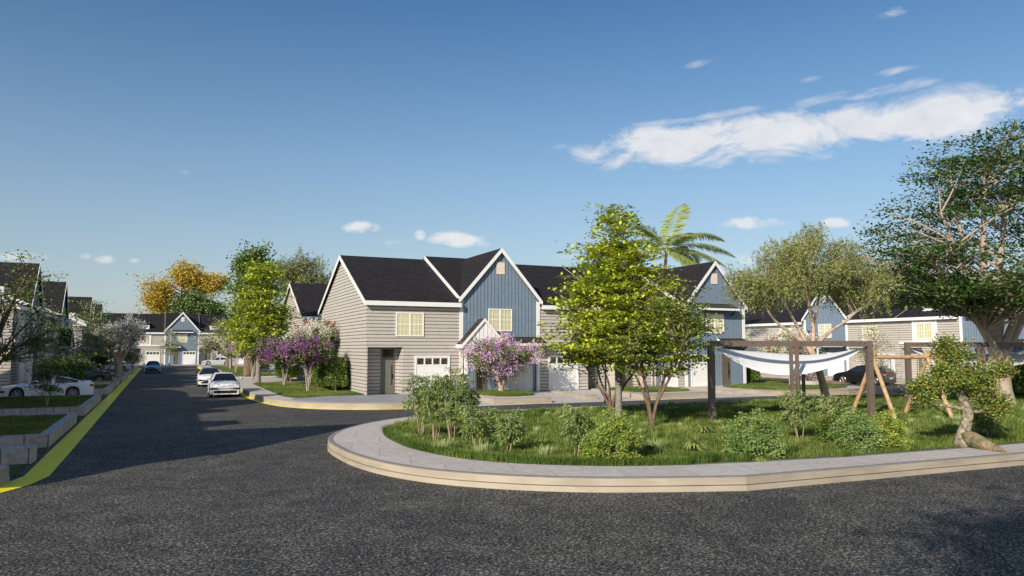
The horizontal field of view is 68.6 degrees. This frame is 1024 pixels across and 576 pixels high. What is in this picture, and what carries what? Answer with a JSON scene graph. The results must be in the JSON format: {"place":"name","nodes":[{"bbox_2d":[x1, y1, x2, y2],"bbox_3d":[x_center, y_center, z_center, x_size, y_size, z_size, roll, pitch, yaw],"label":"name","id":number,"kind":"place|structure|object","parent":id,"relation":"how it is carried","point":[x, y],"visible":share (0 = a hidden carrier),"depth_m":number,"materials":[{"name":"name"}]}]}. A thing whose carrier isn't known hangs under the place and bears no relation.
{"place":"outdoors","nodes":[
{"label":"outdoors","id":0,"kind":"place"},
{"bbox_2d":[0,413,68,435],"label":"grass","id":1,"kind":"structure","parent":0,"point":[20,425],"depth_m":26.07,"materials":[{"name":"green plant"}]},
{"bbox_2d":[0,394,94,408],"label":"grass","id":2,"kind":"structure","parent":0,"point":[40,401],"depth_m":37.12,"materials":[{"name":"green plant"}]},
{"bbox_2d":[94,384,113,394],"bbox_3d":[-30.488,6.954,51.065,5.796,0.421,7.021,2,-5,-25],"label":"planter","id":3,"kind":"object","parent":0,"point":[108,389],"visible":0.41,"depth_m":49.06,"materials":[{"name":"concrete"}]},
{"bbox_2d":[24,350,105,379],"bbox_3d":[-30.503,5.603,51.182,4.991,2.918,4.198,2,-5,-25],"label":"shrub","id":4,"kind":"object","parent":3,"relation":"in","point":[72,364],"visible":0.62,"depth_m":51.06,"materials":[{"name":"green plant"}]},
{"bbox_2d":[128,313,164,364],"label":"town house","id":5,"kind":"structure","parent":0,"point":[155,327],"depth_m":130.39,"materials":[{"name":"beige"}]},
{"bbox_2d":[133,364,196,367],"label":"pavement","id":6,"kind":"structure","parent":0,"point":[173,365],"depth_m":123.72,"materials":[{"name":"concrete"}]},
{"bbox_2d":[156,328,187,364],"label":"tree","id":7,"kind":"object","parent":6,"relation":"on","point":[170,347],"visible":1,"depth_m":126.52,"materials":[{"name":"green plant"}]},
{"bbox_2d":[164,312,199,364],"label":"town house","id":8,"kind":"structure","parent":6,"relation":"on","point":[186,325],"depth_m":132.29,"materials":[{"name":"blue"}]},
{"bbox_2d":[198,315,233,363],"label":"town house","id":9,"kind":"structure","parent":0,"point":[205,321],"depth_m":134.71,"materials":[{"name":"beige"}]},
{"bbox_2d":[210,365,274,375],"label":"grass","id":10,"kind":"structure","parent":0,"point":[239,369],"depth_m":89.27,"materials":[{"name":"green plant"}]},
{"bbox_2d":[281,283,327,379],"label":"town house","id":11,"kind":"structure","parent":0,"point":[308,300],"depth_m":70.04,"materials":[{"name":"beige"}]},
{"bbox_2d":[252,381,363,397],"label":"grass","id":12,"kind":"structure","parent":0,"point":[296,389],"depth_m":47.77,"materials":[{"name":"green plant"}]},
{"bbox_2d":[249,335,296,384],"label":"flowering tree","id":13,"kind":"object","parent":12,"relation":"on","point":[269,356],"visible":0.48,"depth_m":53.78,"materials":[{"name":"purple plant"}]},
{"bbox_2d":[259,331,337,390],"bbox_3d":[-12.744,4.534,46.673,4.224,3.881,4.450,4,-6,-43],"label":"flowering tree","id":14,"kind":"object","parent":12,"relation":"on","point":[313,351],"visible":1,"depth_m":46.18,"materials":[{"name":"purple plant"}]},
{"bbox_2d":[279,314,339,383],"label":"flowering tree","id":15,"kind":"object","parent":12,"relation":"on","point":[324,328],"visible":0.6,"depth_m":50.81,"materials":[{"name":"white plant"}]},
{"bbox_2d":[311,355,348,390],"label":"hedge","id":16,"kind":"object","parent":12,"relation":"on","point":[335,376],"visible":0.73,"depth_m":47.27,"materials":[{"name":"green plant"}]},
{"bbox_2d":[198,364,446,408],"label":"pavement","id":17,"kind":"structure","parent":0,"point":[256,392],"depth_m":38.63,"materials":[{"name":"concrete"}]},
{"bbox_2d":[217,238,284,376],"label":"tree","id":18,"kind":"object","parent":17,"relation":"on","point":[254,254],"visible":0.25,"depth_m":73.29,"materials":[{"name":"green plant"}]},
{"bbox_2d":[209,259,304,382],"bbox_3d":[-20.252,2.643,59.759,7.950,9.961,7.236,0,-5,0],"label":"tree","id":19,"kind":"object","parent":17,"relation":"on","point":[262,296],"visible":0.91,"depth_m":59.36,"materials":[{"name":"green plant"}]},
{"bbox_2d":[270,242,332,297],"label":"tree","id":20,"kind":"object","parent":17,"relation":"on","point":[302,270],"visible":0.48,"depth_m":95.92,"materials":[{"name":"green plant"}]},
{"bbox_2d":[318,255,461,394],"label":"town house","id":21,"kind":"structure","parent":17,"relation":"on","point":[397,319],"depth_m":46.17,"materials":[{"name":"beige"}]},
{"bbox_2d":[380,348,394,393],"bbox_3d":[-7.554,5.055,45.629,0.830,2.750,0.099,2,-5,-25],"label":"door","id":22,"kind":"structure","parent":21,"relation":"in","point":[387,354],"depth_m":45.65,"materials":[{"name":"grey wood"}]},
{"bbox_2d":[396,312,423,335],"bbox_3d":[-6.176,2.208,45.474,1.750,1.440,0.055,2,-5,-25],"label":"window","id":23,"kind":"structure","parent":21,"relation":"in","point":[407,324],"depth_m":45.45,"materials":[{"name":"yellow glass"}]},
{"bbox_2d":[414,355,449,391],"bbox_3d":[-4.858,5.287,45.832,2.250,2.320,0.060,2,-5,-25],"label":"garage door","id":24,"kind":"structure","parent":21,"relation":"in","point":[429,365],"depth_m":45.84,"materials":[{"name":"white metal"}]},
{"bbox_2d":[564,267,684,386],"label":"town house","id":25,"kind":"structure","parent":17,"relation":"on","point":[673,381],"depth_m":53.11,"materials":[{"name":"blue"}]},
{"label":"lawn soil","id":26,"kind":"structure","parent":17,"relation":"on","visible":0},
{"bbox_2d":[183,313,254,366],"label":"tree","id":27,"kind":"object","parent":26,"relation":"on","point":[205,343],"visible":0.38,"depth_m":109.33,"materials":[{"name":"pink plant"}]},
{"bbox_2d":[273,362,300,381],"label":"hedge","id":28,"kind":"object","parent":26,"relation":"on","point":[294,372],"visible":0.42,"depth_m":61.90,"materials":[{"name":"green plant"}]},
{"bbox_2d":[291,394,418,401],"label":"cobble path","id":29,"kind":"structure","parent":0,"point":[379,398],"depth_m":40.88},
{"bbox_2d":[236,373,767,383],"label":"driveway","id":30,"kind":"structure","parent":0,"point":[249,380],"depth_m":66.23,"materials":[{"name":"concrete"}]},
{"bbox_2d":[479,389,533,395],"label":"grass","id":31,"kind":"structure","parent":0,"point":[497,392],"depth_m":43.39,"materials":[{"name":"green plant"}]},
{"bbox_2d":[0,367,1023,575],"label":"road","id":32,"kind":"structure","parent":0,"point":[251,488],"depth_m":13.40,"materials":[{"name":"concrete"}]},
{"bbox_2d":[195,368,223,386],"bbox_3d":[-24.779,7.265,61.521,2.235,1.450,4.744,2,-5,-24],"label":"parked car","id":33,"kind":"object","parent":32,"relation":"on","point":[203,374],"visible":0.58,"depth_m":60.29,"materials":[{"name":"white paint"}]},
{"bbox_2d":[206,372,242,396],"bbox_3d":[-18.506,6.162,48.216,2.214,1.500,4.304,2,-5,-24],"label":"parked car","id":34,"kind":"object","parent":32,"relation":"on","point":[221,383],"visible":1,"depth_m":46.67,"materials":[{"name":"white paint"}]},
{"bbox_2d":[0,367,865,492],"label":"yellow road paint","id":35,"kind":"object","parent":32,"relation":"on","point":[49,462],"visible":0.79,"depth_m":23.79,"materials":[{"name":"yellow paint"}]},
{"bbox_2d":[327,393,1023,492],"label":"kerb","id":36,"kind":"structure","parent":32,"relation":"on","point":[633,484],"depth_m":16.48,"materials":[{"name":"concrete"}]},
{"bbox_2d":[833,365,896,384],"bbox_3d":[29.820,7.330,63.615,2.315,1.659,4.644,3,-6,-37],"label":"parked car","id":37,"kind":"object","parent":32,"relation":"on","point":[853,375],"visible":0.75,"depth_m":62.97,"materials":[{"name":"black paint"}]},
{"bbox_2d":[472,394,551,404],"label":"forecourt slab","id":38,"kind":"structure","parent":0,"point":[534,398],"depth_m":41.12,"materials":[{"name":"concrete"}]},
{"label":"lawn soil","id":39,"kind":"structure","parent":38,"relation":"on","visible":0},
{"bbox_2d":[454,331,544,390],"bbox_3d":[-0.594,4.518,46.026,5.643,3.912,4.184,2,-5,-25],"label":"tree","id":40,"kind":"object","parent":39,"relation":"on","point":[505,357],"visible":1,"depth_m":45.49,"materials":[{"name":"purple plant"}]},
{"bbox_2d":[0,0,1023,314],"label":"sky","id":41,"kind":"structure","parent":0,"point":[140,136],"materials":[{"name":"blue"}]},
{"bbox_2d":[446,387,773,405],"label":"driveway","id":42,"kind":"structure","parent":0,"point":[556,397],"depth_m":45.42,"materials":[{"name":"concrete"}]},
{"bbox_2d":[424,248,547,390],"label":"town house","id":43,"kind":"structure","parent":42,"relation":"on","point":[494,292],"depth_m":48.26,"materials":[{"name":"blue wood"}]},
{"bbox_2d":[488,309,511,330],"bbox_3d":[-0.746,2.046,48.002,1.650,1.430,0.055,2,-5,-25],"label":"window","id":44,"kind":"structure","parent":43,"relation":"in","point":[499,319],"depth_m":48.02,"materials":[{"name":"yellow glass"}]},
{"bbox_2d":[504,359,532,390],"bbox_3d":[0.389,5.482,48.247,2.050,2.320,0.060,2,-5,-25],"label":"garage door","id":45,"kind":"structure","parent":43,"relation":"in","point":[524,383],"depth_m":48.36,"materials":[{"name":"white metal"}]},
{"bbox_2d":[515,264,614,390],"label":"town house","id":46,"kind":"structure","parent":42,"relation":"on","point":[541,280],"depth_m":50.10,"materials":[{"name":"beige"}]},
{"bbox_2d":[548,355,578,390],"bbox_3d":[3.413,5.595,49.638,2.250,2.320,0.060,2,-5,-25],"label":"garage door","id":47,"kind":"structure","parent":46,"relation":"in","point":[558,379],"depth_m":49.54,"materials":[{"name":"white metal"}]},
{"bbox_2d":[591,388,707,399],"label":"forecourt slab","id":48,"kind":"structure","parent":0,"point":[678,394],"depth_m":45.61,"materials":[{"name":"concrete"}]},
{"bbox_2d":[611,385,688,391],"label":"grass","id":49,"kind":"structure","parent":0,"point":[650,389],"depth_m":47.87,"materials":[{"name":"green plant"}]},
{"bbox_2d":[333,391,1023,476],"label":"pavement","id":50,"kind":"structure","parent":0,"point":[370,440],"depth_m":17.89,"materials":[{"name":"grey concrete"}]},
{"bbox_2d":[383,410,1023,465],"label":"lawn edging","id":51,"kind":"object","parent":50,"relation":"on","point":[737,462],"visible":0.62,"depth_m":18.65,"materials":[{"name":"grey concrete"}]},
{"bbox_2d":[644,261,747,386],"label":"town house","id":52,"kind":"structure","parent":0,"point":[709,275],"depth_m":55.47,"materials":[{"name":"blue"}]},
{"bbox_2d":[690,354,707,386],"bbox_3d":[13.836,5.983,54.434,2.150,2.320,0.060,2,-5,-25],"label":"garage door","id":53,"kind":"structure","parent":52,"relation":"in","point":[701,378],"depth_m":54.30,"materials":[{"name":"white metal"}]},
{"bbox_2d":[381,392,1023,465],"bbox_3d":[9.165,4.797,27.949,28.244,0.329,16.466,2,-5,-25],"label":"tall grass","id":54,"kind":"structure","parent":0,"point":[414,443],"depth_m":20.19,"materials":[{"name":"green plant"}]},
{"bbox_2d":[400,372,435,435],"bbox_3d":[-2.732,3.584,23.013,1.452,2.054,1.148,2,-5,-25],"label":"cane shrub","id":55,"kind":"object","parent":54,"relation":"on","point":[415,398],"visible":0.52,"depth_m":22.90,"materials":[{"name":"green plant"}]},
{"bbox_2d":[417,373,458,439],"bbox_3d":[-2.275,3.510,22.077,1.189,2.051,1.199,-2,-5,27],"label":"cane shrub","id":56,"kind":"object","parent":54,"relation":"on","point":[429,405],"visible":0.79,"depth_m":21.91,"materials":[{"name":"green plant"}]},
{"bbox_2d":[430,366,476,441],"bbox_3d":[-1.757,3.354,21.651,1.142,2.295,1.424,4,-6,-43],"label":"cane shrub","id":57,"kind":"object","parent":54,"relation":"on","point":[454,401],"visible":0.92,"depth_m":21.56,"materials":[{"name":"green plant"}]},
{"bbox_2d":[445,381,481,439],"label":"cane shrub","id":58,"kind":"object","parent":54,"relation":"on","point":[475,394],"visible":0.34,"depth_m":22.15,"materials":[{"name":"green plant"}]},
{"bbox_2d":[454,403,498,446],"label":"cane shrub","id":59,"kind":"object","parent":54,"relation":"on","point":[476,420],"visible":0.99,"depth_m":20.31,"materials":[{"name":"green plant"}]},
{"bbox_2d":[491,408,528,450],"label":"cane shrub","id":60,"kind":"object","parent":54,"relation":"on","point":[515,431],"visible":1,"depth_m":19.57,"materials":[{"name":"green plant"}]},
{"bbox_2d":[558,400,597,453],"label":"cane shrub","id":61,"kind":"object","parent":54,"relation":"on","point":[583,421],"visible":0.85,"depth_m":18.89,"materials":[{"name":"green plant"}]},
{"bbox_2d":[534,315,670,416],"bbox_3d":[3.992,3.115,29.463,5.492,4.164,5.187,-3,-5,32],"label":"tree","id":62,"kind":"object","parent":54,"relation":"on","point":[608,401],"visible":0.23,"depth_m":29.29,"materials":[{"name":"green plant"}]},
{"bbox_2d":[576,405,644,463],"bbox_3d":[2.455,3.569,18.175,1.734,1.420,1.607,2,-5,-25],"label":"round bush","id":63,"kind":"object","parent":54,"relation":"on","point":[612,437],"visible":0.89,"depth_m":17.96,"materials":[{"name":"green plant"}]},
{"bbox_2d":[532,202,696,418],"bbox_3d":[4.201,0.870,29.216,6.861,8.569,6.455,2,-5,-25],"label":"tree","id":64,"kind":"object","parent":54,"relation":"on","point":[619,293],"visible":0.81,"depth_m":28.64,"materials":[{"name":"green plant"}]},
{"bbox_2d":[576,285,728,424],"bbox_3d":[5.172,2.428,26.185,5.027,4.993,5.710,2,-5,-25],"label":"tree","id":65,"kind":"object","parent":54,"relation":"on","point":[682,334],"visible":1,"depth_m":25.87,"materials":[{"name":"green plant"}]},
{"bbox_2d":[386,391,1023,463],"bbox_3d":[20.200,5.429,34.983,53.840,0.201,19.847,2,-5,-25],"label":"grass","id":66,"kind":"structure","parent":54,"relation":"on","point":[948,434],"depth_m":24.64,"materials":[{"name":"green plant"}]},
{"bbox_2d":[721,407,790,461],"bbox_3d":[6.044,3.655,18.890,1.700,1.285,1.818,0,-5,0],"label":"round bush","id":67,"kind":"object","parent":54,"relation":"on","point":[758,434],"visible":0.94,"depth_m":18.56,"materials":[{"name":"green plant"}]},
{"bbox_2d":[707,341,875,420],"bbox_3d":[10.528,3.689,30.194,6.808,3.100,3.240,1,-5,-10],"label":"pergola","id":68,"kind":"object","parent":54,"relation":"on","point":[869,365],"visible":0.91,"depth_m":28.75,"materials":[{"name":"brown wood"}]},
{"bbox_2d":[717,347,863,374],"bbox_3d":[10.534,2.918,30.314,6.544,1.105,2.809,1,-5,-10],"label":"shade sail","id":69,"kind":"object","parent":68,"relation":"hanging from","point":[772,363],"visible":0.98,"depth_m":29.67,"materials":[{"name":"white fabric"}]},
{"bbox_2d":[777,390,819,438],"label":"cane shrub","id":70,"kind":"object","parent":54,"relation":"on","point":[799,410],"visible":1,"depth_m":22.26,"materials":[{"name":"green plant"}]},
{"bbox_2d":[721,218,905,408],"bbox_3d":[13.192,1.223,32.370,8.953,8.412,4.842,2,-5,-25],"label":"tree","id":71,"kind":"object","parent":54,"relation":"on","point":[760,289],"visible":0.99,"depth_m":32.12,"materials":[{"name":"green plant"}]},
{"bbox_2d":[812,407,856,443],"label":"round bush","id":72,"kind":"object","parent":54,"relation":"on","point":[822,434],"visible":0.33,"depth_m":21.44,"materials":[{"name":"green plant"}]},
{"bbox_2d":[815,392,856,426],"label":"cane shrub","id":73,"kind":"object","parent":54,"relation":"on","point":[833,405],"visible":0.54,"depth_m":21.61,"materials":[{"name":"green plant"}]},
{"bbox_2d":[826,411,887,451],"bbox_3d":[9.193,3.855,20.103,1.492,1.226,1.403,2,-5,-25],"label":"round bush","id":74,"kind":"object","parent":54,"relation":"on","point":[848,432],"visible":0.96,"depth_m":19.85,"materials":[{"name":"green plant"}]},
{"bbox_2d":[864,406,914,449],"bbox_3d":[10.208,3.824,20.505,1.490,1.195,1.398,2,-5,-25],"label":"round bush","id":75,"kind":"object","parent":54,"relation":"on","point":[892,430],"visible":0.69,"depth_m":20.19,"materials":[{"name":"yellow plant"}]},
{"bbox_2d":[851,350,953,418],"bbox_3d":[15.489,3.851,29.838,3.210,2.751,2.580,1,-5,-16],"label":"swing set","id":76,"kind":"object","parent":54,"relation":"on","point":[925,357],"visible":0.69,"depth_m":29.80,"materials":[{"name":"brown wood"}]},
{"bbox_2d":[820,115,1023,404],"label":"tree","id":77,"kind":"object","parent":54,"relation":"on","point":[985,302],"visible":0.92,"depth_m":35.60,"materials":[{"name":"green plant"}]},
{"bbox_2d":[898,332,1023,452],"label":"tree","id":78,"kind":"object","parent":54,"relation":"on","point":[950,373],"visible":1,"depth_m":20.74,"materials":[{"name":"green plant"}]},
{"bbox_2d":[904,342,1023,404],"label":"pergola","id":79,"kind":"object","parent":54,"relation":"on","point":[909,345],"visible":0.5,"depth_m":35.55,"materials":[{"name":"brown wood"}]},
{"bbox_2d":[911,348,1023,368],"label":"shade sail","id":80,"kind":"object","parent":79,"relation":"hanging from","point":[1019,356],"visible":0.31,"depth_m":36.86,"materials":[{"name":"white"}]},
{"bbox_2d":[972,406,1006,436],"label":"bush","id":81,"kind":"object","parent":54,"relation":"on","point":[982,422],"visible":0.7,"depth_m":22.70,"materials":[{"name":"green plant"}]},
{"bbox_2d":[988,363,1023,393],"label":"hedge","id":82,"kind":"object","parent":54,"relation":"on","point":[1018,383],"visible":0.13,"depth_m":41.94,"materials":[{"name":"green plant"}]},
{"bbox_2d":[698,385,863,395],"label":"pavement","id":83,"kind":"structure","parent":0,"point":[849,389],"depth_m":49.32,"materials":[{"name":"concrete"}]},
{"bbox_2d":[723,380,847,389],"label":"grass","id":84,"kind":"structure","parent":0,"point":[770,385],"depth_m":52.70,"materials":[{"name":"green plant"}]},
{"bbox_2d":[760,374,915,383],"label":"pavement","id":85,"kind":"structure","parent":0,"point":[900,381],"depth_m":74.76,"materials":[{"name":"concrete"}]},
{"bbox_2d":[745,295,805,372],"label":"town house","id":86,"kind":"structure","parent":85,"relation":"on","point":[754,329],"depth_m":87.27,"materials":[{"name":"beige"}]},
{"bbox_2d":[762,296,813,346],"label":"town house","id":87,"kind":"structure","parent":85,"relation":"on","point":[783,318],"depth_m":83.88,"materials":[{"name":"beige"}]},
{"bbox_2d":[800,286,895,375],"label":"town house","id":88,"kind":"structure","parent":0,"point":[827,320],"depth_m":76.75,"materials":[{"name":"blue"}]},
{"bbox_2d":[847,324,903,367],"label":"tree","id":89,"kind":"object","parent":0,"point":[880,362],"visible":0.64,"depth_m":65.39,"materials":[{"name":"beige plant"}]},
{"bbox_2d":[842,287,911,378],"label":"town house","id":90,"kind":"structure","parent":0,"point":[856,323],"depth_m":71.69,"materials":[{"name":"beige"}]},
{"bbox_2d":[894,293,959,378],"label":"town house","id":91,"kind":"structure","parent":0,"point":[924,325],"depth_m":67.58,"materials":[{"name":"beige"}]},
{"bbox_2d":[916,323,932,338],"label":"window","id":92,"kind":"structure","parent":91,"relation":"in","point":[923,330],"depth_m":67.17,"materials":[{"name":"beige glass"}]},
{"bbox_2d":[959,270,1023,372],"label":"town house","id":93,"kind":"structure","parent":0,"point":[968,328],"depth_m":63.20,"materials":[{"name":"blue"}]},
{"label":"forecourt","id":94,"kind":"structure","parent":0,"visible":0},
{"bbox_2d":[0,284,34,387],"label":"town house","id":95,"kind":"structure","parent":94,"relation":"on","point":[10,374],"depth_m":50.28,"materials":[{"name":"beige"}]},
{"bbox_2d":[0,445,37,465],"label":"wall","id":96,"kind":"structure","parent":94,"relation":"on","point":[19,454],"depth_m":19.49,"materials":[{"name":"concrete"}]},
{"bbox_2d":[0,262,49,382],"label":"town house","id":97,"kind":"structure","parent":94,"relation":"on","point":[4,278],"depth_m":55.74,"materials":[{"name":"grey"}]},
{"bbox_2d":[0,413,76,447],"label":"planter","id":98,"kind":"object","parent":94,"relation":"on","point":[52,434],"visible":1,"depth_m":22.85,"materials":[{"name":"concrete"}]},
{"bbox_2d":[0,376,93,396],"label":"parked car","id":99,"kind":"object","parent":94,"relation":"on","point":[83,387],"visible":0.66,"depth_m":44.40,"materials":[{"name":"white paint"}]},
{"bbox_2d":[0,394,101,415],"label":"planter","id":100,"kind":"object","parent":94,"relation":"on","point":[87,406],"visible":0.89,"depth_m":33.42,"materials":[{"name":"concrete"}]},
{"bbox_2d":[0,249,84,367],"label":"tree","id":101,"kind":"object","parent":100,"relation":"in","point":[27,343],"visible":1,"depth_m":36.85,"materials":[{"name":"green plant"}]},
{"bbox_2d":[24,358,76,404],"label":"tree","id":102,"kind":"object","parent":100,"relation":"on","point":[45,375],"visible":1,"depth_m":34.85,"materials":[{"name":"green plant"}]},
{"bbox_2d":[42,281,75,359],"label":"town house","id":103,"kind":"structure","parent":94,"relation":"on","point":[60,292],"depth_m":71.15,"materials":[{"name":"grey"}]},
{"bbox_2d":[68,296,96,366],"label":"town house","id":104,"kind":"structure","parent":94,"relation":"on","point":[71,304],"depth_m":92.59,"materials":[{"name":"grey"}]},
{"bbox_2d":[52,299,124,366],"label":"tree","id":105,"kind":"object","parent":94,"relation":"on","point":[93,322],"visible":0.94,"depth_m":67.08,"materials":[{"name":"green plant"}]},
{"bbox_2d":[65,367,112,379],"bbox_3d":[-36.408,7.389,63.426,4.744,1.450,2.235,2,-5,-27],"label":"parked car","id":106,"kind":"object","parent":94,"relation":"on","point":[97,374],"visible":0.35,"depth_m":63.26,"materials":[{"name":"black paint"}]},
{"bbox_2d":[113,373,127,381],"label":"planter","id":107,"kind":"object","parent":94,"relation":"on","point":[123,377],"visible":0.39,"depth_m":68.51,"materials":[{"name":"concrete"}]},
{"bbox_2d":[82,310,150,376],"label":"flowering tree","id":108,"kind":"object","parent":107,"relation":"in","point":[125,333],"visible":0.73,"depth_m":70.59,"materials":[{"name":"plant"}]},
{"label":"lawn soil","id":109,"kind":"structure","parent":0,"visible":0},
{"bbox_2d":[754,324,828,384],"bbox_3d":[20.067,4.821,54.108,4.728,4.470,4.867,1,-5,-8],"label":"flowering tree","id":110,"kind":"object","parent":109,"relation":"on","point":[784,336],"visible":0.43,"depth_m":53.27,"materials":[{"name":"white plant"}]},
{"label":"ground","id":111,"kind":"structure","parent":0,"visible":0},
{"bbox_2d":[126,255,236,313],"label":"tree","id":112,"kind":"object","parent":111,"relation":"on","point":[187,276],"visible":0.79,"depth_m":154.08,"materials":[{"name":"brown plant"}]},
{"bbox_2d":[155,287,231,314],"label":"tree","id":113,"kind":"object","parent":111,"relation":"on","point":[191,302],"visible":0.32,"depth_m":149.13,"materials":[{"name":"green plant"}]},
{"bbox_2d":[625,203,735,268],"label":"palm tree","id":114,"kind":"object","parent":111,"relation":"on","point":[685,259],"visible":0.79,"depth_m":73.63,"materials":[{"name":"green plant"}]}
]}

